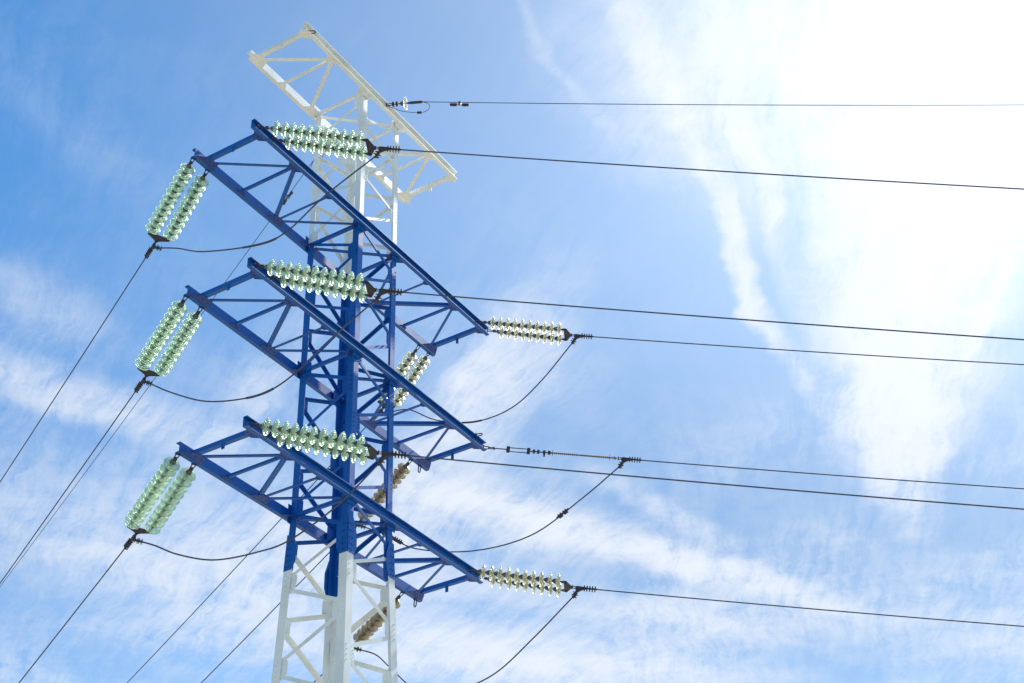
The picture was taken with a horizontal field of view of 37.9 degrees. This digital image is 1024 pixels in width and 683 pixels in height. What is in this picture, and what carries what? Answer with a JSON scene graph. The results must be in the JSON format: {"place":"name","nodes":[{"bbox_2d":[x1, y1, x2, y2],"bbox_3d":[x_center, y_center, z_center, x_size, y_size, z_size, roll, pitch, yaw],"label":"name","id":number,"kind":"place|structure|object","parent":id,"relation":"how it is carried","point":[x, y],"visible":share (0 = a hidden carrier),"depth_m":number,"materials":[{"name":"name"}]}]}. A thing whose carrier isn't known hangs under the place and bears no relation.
{"place":"outdoors","nodes":[
{"label":"outdoors","id":0,"kind":"place"},
{"bbox_2d":[0,0,1023,682],"label":"sky","id":1,"kind":"structure","parent":0,"point":[103,103],"materials":[{"name":"blue"}]},
{"label":"ground","id":2,"kind":"structure","parent":0,"visible":0},
{"bbox_2d":[175,21,488,682],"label":"lattice tower","id":3,"kind":"structure","parent":2,"relation":"on","point":[340,537],"depth_m":25.04,"materials":[{"name":"blue metal"}]},
{"bbox_2d":[124,453,180,528],"bbox_3d":[-5.381,2.260,22.375,0.268,0.584,1.758,20,-41,-28],"label":"insulator string","id":4,"kind":"object","parent":3,"relation":"attached to","point":[161,479],"visible":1,"depth_m":22.30,"materials":[{"name":"glass"}]},
{"bbox_2d":[135,295,188,370],"bbox_3d":[-5.585,-0.115,23.841,0.268,0.530,1.796,20,-41,-28],"label":"insulator string","id":5,"kind":"object","parent":3,"relation":"attached to","point":[161,335],"visible":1,"depth_m":23.78,"materials":[{"name":"glass"}]},
{"bbox_2d":[144,463,196,534],"bbox_3d":[-5.154,2.397,22.578,0.268,0.573,1.622,20,-40,-28],"label":"insulator string","id":6,"kind":"object","parent":3,"relation":"attached to","point":[181,483],"visible":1,"depth_m":22.50,"materials":[{"name":"glass"}]},
{"bbox_2d":[124,527,148,549],"bbox_3d":[-5.859,3.069,23.044,0.400,0.196,0.561,21,-41,-29],"label":"tension clamp","id":7,"kind":"object","parent":6,"relation":"attached to","point":[129,541],"visible":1,"depth_m":22.98,"materials":[{"name":"metal"}]},
{"bbox_2d":[19,549,124,682],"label":"conductor","id":8,"kind":"object","parent":7,"relation":"attached to","point":[72,614],"visible":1,"depth_m":24.33,"materials":[{"name":"metal"}]},
{"bbox_2d":[139,465,376,560],"bbox_3d":[-3.790,2.725,21.809,4.510,0.900,0.025,-20,-39,24],"label":"jumper wire","id":9,"kind":"object","parent":7,"relation":"hanging from","point":[341,501],"visible":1,"depth_m":21.39,"materials":[{"name":"metal"}]},
{"bbox_2d":[367,444,407,465],"bbox_3d":[-1.757,1.641,21.155,0.560,0.249,0.400,-4,-35,2],"label":"tension clamp","id":10,"kind":"object","parent":9,"relation":"attached to","point":[373,453],"visible":1,"depth_m":21.16,"materials":[{"name":"metal"}]},
{"bbox_2d":[407,455,1023,509],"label":"conductor","id":11,"kind":"object","parent":10,"relation":"attached to","point":[719,483],"visible":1,"depth_m":20.55,"materials":[{"name":"metal"}]},
{"bbox_2d":[145,158,195,234],"bbox_3d":[-5.761,-2.429,25.225,0.268,0.584,1.754,20,-40,-28],"label":"insulator string","id":12,"kind":"object","parent":3,"relation":"attached to","point":[168,201],"visible":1,"depth_m":25.17,"materials":[{"name":"glass"}]},
{"bbox_2d":[144,232,169,258],"bbox_3d":[-6.235,-1.617,25.890,0.400,0.198,0.559,21,-41,-29],"label":"tension clamp","id":13,"kind":"object","parent":12,"relation":"attached to","point":[157,238],"visible":1,"depth_m":25.82,"materials":[{"name":"metal"}]},
{"bbox_2d":[0,258,145,481],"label":"conductor","id":14,"kind":"object","parent":13,"relation":"attached to","point":[74,367],"visible":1,"depth_m":27.69,"materials":[{"name":"metal"}]},
{"bbox_2d":[159,156,374,251],"bbox_3d":[-4.129,-1.942,24.641,4.568,0.948,0.038,-20,-39,23],"label":"jumper wire","id":15,"kind":"object","parent":13,"relation":"attached to","point":[273,239],"visible":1,"depth_m":24.25,"materials":[{"name":"metal"}]},
{"bbox_2d":[365,138,400,157],"bbox_3d":[-2.061,-3.061,24.014,0.560,0.249,0.400,-4,-35,2],"label":"tension clamp","id":16,"kind":"object","parent":15,"relation":"attached to","point":[371,147],"visible":1,"depth_m":24.02,"materials":[{"name":"metal"}]},
{"bbox_2d":[401,149,1023,189],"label":"conductor","id":17,"kind":"object","parent":16,"relation":"attached to","point":[715,170],"visible":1,"depth_m":23.30,"materials":[{"name":"metal"}]},
{"bbox_2d":[154,306,203,376],"bbox_3d":[-5.357,0.021,24.044,0.268,0.522,1.660,20,-40,-28],"label":"insulator string","id":18,"kind":"object","parent":3,"relation":"attached to","point":[177,344],"visible":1,"depth_m":23.98,"materials":[{"name":"glass"}]},
{"bbox_2d":[134,368,157,392],"bbox_3d":[-6.074,0.678,24.540,0.400,0.197,0.560,21,-41,-29],"label":"tension clamp","id":19,"kind":"object","parent":18,"relation":"attached to","point":[146,373],"visible":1,"depth_m":24.47,"materials":[{"name":"metal"}]},
{"bbox_2d":[0,392,134,583],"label":"conductor","id":20,"kind":"object","parent":19,"relation":"attached to","point":[69,485],"visible":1,"depth_m":26.19,"materials":[{"name":"metal"}]},
{"bbox_2d":[149,300,374,401],"bbox_3d":[-3.979,0.412,23.231,4.567,1.112,0.038,-20,-39,24],"label":"jumper wire","id":21,"kind":"object","parent":19,"relation":"hanging from","point":[302,366],"visible":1,"depth_m":22.76,"materials":[{"name":"metal"}]},
{"bbox_2d":[365,281,402,301],"bbox_3d":[-1.923,-0.721,22.592,0.560,0.249,0.400,-4,-35,2],"label":"tension clamp","id":22,"kind":"object","parent":21,"relation":"attached to","point":[371,290],"visible":1,"depth_m":22.60,"materials":[{"name":"metal"}]},
{"bbox_2d":[403,292,1023,339],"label":"conductor","id":23,"kind":"object","parent":22,"relation":"attached to","point":[715,317],"visible":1,"depth_m":21.92,"materials":[{"name":"metal"}]},
{"bbox_2d":[163,169,209,241],"bbox_3d":[-5.534,-2.293,25.427,0.268,0.574,1.618,19,-40,-28],"label":"insulator string","id":24,"kind":"object","parent":3,"relation":"attached to","point":[185,208],"visible":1,"depth_m":25.38,"materials":[{"name":"glass"}]},
{"bbox_2d":[250,418,369,453],"bbox_3d":[-2.877,1.347,21.267,1.750,0.660,0.268,-4,-35,3],"label":"insulator string","id":25,"kind":"object","parent":3,"relation":"attached to","point":[304,434],"visible":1,"depth_m":21.23,"materials":[{"name":"glass"}]},
{"bbox_2d":[254,259,367,289],"bbox_3d":[-3.056,-1.012,22.701,1.777,0.652,0.268,-4,-35,3],"label":"insulator string","id":26,"kind":"object","parent":3,"relation":"attached to","point":[314,274],"visible":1,"depth_m":22.66,"materials":[{"name":"glass"}]},
{"bbox_2d":[258,121,367,147],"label":"insulator string","id":27,"kind":"object","parent":3,"relation":"attached to","point":[301,132],"visible":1,"depth_m":24.08,"materials":[{"name":"glass"}]},
{"bbox_2d":[269,273,370,302],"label":"insulator string","id":28,"kind":"object","parent":3,"relation":"attached to","point":[353,292],"visible":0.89,"depth_m":22.91,"materials":[{"name":"glass"}]},
{"bbox_2d":[267,433,372,464],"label":"insulator string","id":29,"kind":"object","parent":3,"relation":"attached to","point":[354,454],"visible":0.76,"depth_m":21.46,"materials":[{"name":"glass"}]},
{"bbox_2d":[272,135,370,160],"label":"insulator string","id":30,"kind":"object","parent":3,"relation":"attached to","point":[313,145],"visible":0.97,"depth_m":24.34,"materials":[{"name":"glass"}]},
{"bbox_2d":[353,592,404,641],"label":"insulator string","id":31,"kind":"object","parent":3,"relation":"attached to","point":[370,627],"visible":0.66,"depth_m":26.33,"materials":[{"name":"glass"}]},
{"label":"tension clamp","id":32,"kind":"object","parent":31,"relation":"attached to","visible":0},
{"bbox_2d":[359,596,572,682],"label":"jumper wire","id":33,"kind":"object","parent":32,"relation":"hanging from","point":[505,664],"visible":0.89,"depth_m":25.32,"materials":[{"name":"metal"}]},
{"bbox_2d":[564,581,596,598],"bbox_3d":[1.171,4.256,25.437,0.561,0.248,0.400,-4,-35,2],"label":"tension clamp","id":34,"kind":"object","parent":33,"relation":"attached to","point":[567,586],"visible":1,"depth_m":25.44,"materials":[{"name":"metal"}]},
{"bbox_2d":[597,589,1023,626],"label":"conductor","id":35,"kind":"object","parent":34,"relation":"attached to","point":[812,608],"visible":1,"depth_m":24.96,"materials":[{"name":"metal"}]},
{"bbox_2d":[358,459,412,520],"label":"insulator string","id":36,"kind":"object","parent":3,"relation":"hanging from","point":[402,470],"visible":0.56,"depth_m":27.89,"materials":[{"name":"glass"}]},
{"bbox_2d":[355,520,365,528],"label":"tension clamp","id":37,"kind":"object","parent":36,"relation":"attached to","point":[358,526],"visible":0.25,"depth_m":28.47,"materials":[{"name":"metal"}]},
{"bbox_2d":[201,552,329,682],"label":"conductor","id":38,"kind":"object","parent":37,"relation":"attached to","point":[264,618],"visible":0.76,"depth_m":30.64,"materials":[{"name":"metal"}]},
{"bbox_2d":[363,466,618,552],"bbox_3d":[-0.425,3.304,27.478,5.184,1.146,0.050,-14,-37,16],"label":"jumper wire","id":39,"kind":"object","parent":37,"relation":"attached to","point":[560,516],"visible":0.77,"depth_m":27.04,"materials":[{"name":"metal"}]},
{"bbox_2d":[618,456,641,468],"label":"tension clamp","id":40,"kind":"object","parent":39,"relation":"attached to","point":[624,460],"visible":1,"depth_m":27.11,"materials":[{"name":"metal"}]},
{"bbox_2d":[642,460,1023,488],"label":"conductor","id":41,"kind":"object","parent":40,"relation":"attached to","point":[833,475],"visible":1,"depth_m":26.66,"materials":[{"name":"metal"}]},
{"bbox_2d":[378,345,420,402],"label":"insulator string","id":42,"kind":"object","parent":3,"relation":"attached to","point":[403,368],"visible":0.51,"depth_m":29.53,"materials":[{"name":"glass"}]},
{"bbox_2d":[373,400,394,420],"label":"tension clamp","id":43,"kind":"object","parent":42,"relation":"attached to","point":[380,411],"visible":0.44,"depth_m":30.18,"materials":[{"name":"metal"}]},
{"bbox_2d":[127,427,365,682],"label":"conductor","id":44,"kind":"object","parent":43,"relation":"attached to","point":[219,585],"visible":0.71,"depth_m":34.16,"materials":[{"name":"metal"}]},
{"bbox_2d":[394,344,571,423],"bbox_3d":[-0.672,1.074,29.265,4.222,1.195,0.038,-17,-38,21],"label":"jumper wire","id":45,"kind":"object","parent":43,"relation":"attached to","point":[502,412],"visible":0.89,"depth_m":28.81,"materials":[{"name":"metal"}]},
{"bbox_2d":[564,328,592,343],"bbox_3d":[1.293,-0.062,28.884,0.561,0.248,0.400,-4,-35,2],"label":"tension clamp","id":46,"kind":"object","parent":45,"relation":"attached to","point":[567,335],"visible":1,"depth_m":28.89,"materials":[{"name":"metal"}]},
{"bbox_2d":[593,336,1023,364],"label":"conductor","id":47,"kind":"object","parent":46,"relation":"attached to","point":[810,351],"visible":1,"depth_m":28.34,"materials":[{"name":"metal"}]},
{"bbox_2d":[386,96,422,109],"bbox_3d":[-2.064,-4.565,28.645,0.706,0.267,0.261,-11,-36,13],"label":"earth wire insulator","id":48,"kind":"object","parent":3,"relation":"attached to","point":[404,103],"visible":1,"depth_m":28.61,"materials":[{"name":"glass"}]},
{"bbox_2d":[388,102,429,113],"bbox_3d":[-1.984,-4.461,28.558,0.843,0.297,0.035,-4,-35,2],"label":"bonding wire","id":49,"kind":"object","parent":48,"relation":"hanging from","point":[419,112],"visible":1,"depth_m":28.49,"materials":[{"name":"metal"}]},
{"bbox_2d":[423,101,967,105],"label":"earth wire","id":50,"kind":"object","parent":48,"relation":"attached to","point":[712,104],"visible":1,"depth_m":28.10,"materials":[{"name":"metal"}]},
{"bbox_2d":[450,101,468,106],"bbox_3d":[-1.004,-4.538,28.526,0.372,0.132,0.072,-4,-35,2],"label":"vibration damper","id":51,"kind":"object","parent":50,"relation":"attached to","point":[459,104],"visible":1,"depth_m":28.51,"materials":[{"name":"metal"}]},
{"bbox_2d":[394,353,430,406],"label":"insulator string","id":52,"kind":"object","parent":3,"relation":"attached to","point":[413,377],"visible":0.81,"depth_m":29.80,"materials":[{"name":"glass"}]},
{"bbox_2d":[470,564,565,588],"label":"insulator string","id":53,"kind":"object","parent":3,"relation":"attached to","point":[515,576],"visible":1,"depth_m":25.38,"materials":[{"name":"glass"}]},
{"bbox_2d":[477,316,565,335],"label":"insulator string","id":54,"kind":"object","parent":3,"relation":"attached to","point":[514,325],"visible":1,"depth_m":28.81,"materials":[{"name":"glass"}]},
{"bbox_2d":[480,575,566,597],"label":"insulator string","id":55,"kind":"object","parent":3,"relation":"attached to","point":[534,586],"visible":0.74,"depth_m":25.62,"materials":[{"name":"glass"}]},
{"bbox_2d":[487,326,566,345],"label":"insulator string","id":56,"kind":"object","parent":3,"relation":"attached to","point":[537,336],"visible":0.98,"depth_m":29.07,"materials":[{"name":"glass"}]},
{"bbox_2d":[483,445,616,460],"bbox_3d":[0.686,2.034,27.332,2.455,0.493,0.123,-4,-35,2],"label":"composite insulator","id":57,"kind":"object","parent":3,"relation":"attached to","point":[544,452],"visible":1,"depth_m":27.32,"materials":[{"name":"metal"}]},
{"bbox_3d":[-3.708,-3.817,29.297,0.673,0.264,0.322,-21,-39,25],"label":"earth wire insulator","id":58,"kind":"object","parent":3,"relation":"attached to","visible":0},
{"bbox_2d":[0,161,312,586],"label":"earth wire","id":59,"kind":"object","parent":58,"relation":"attached to","point":[141,396],"visible":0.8,"depth_m":34.19,"materials":[{"name":"metal"}]},
{"bbox_2d":[283,191,292,204],"bbox_3d":[-4.505,-2.888,30.024,0.072,0.147,0.370,22,-41,-30],"label":"vibration damper","id":60,"kind":"object","parent":59,"relation":"attached to","point":[288,197],"visible":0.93,"depth_m":30.02,"materials":[{"name":"metal"}]}
]}

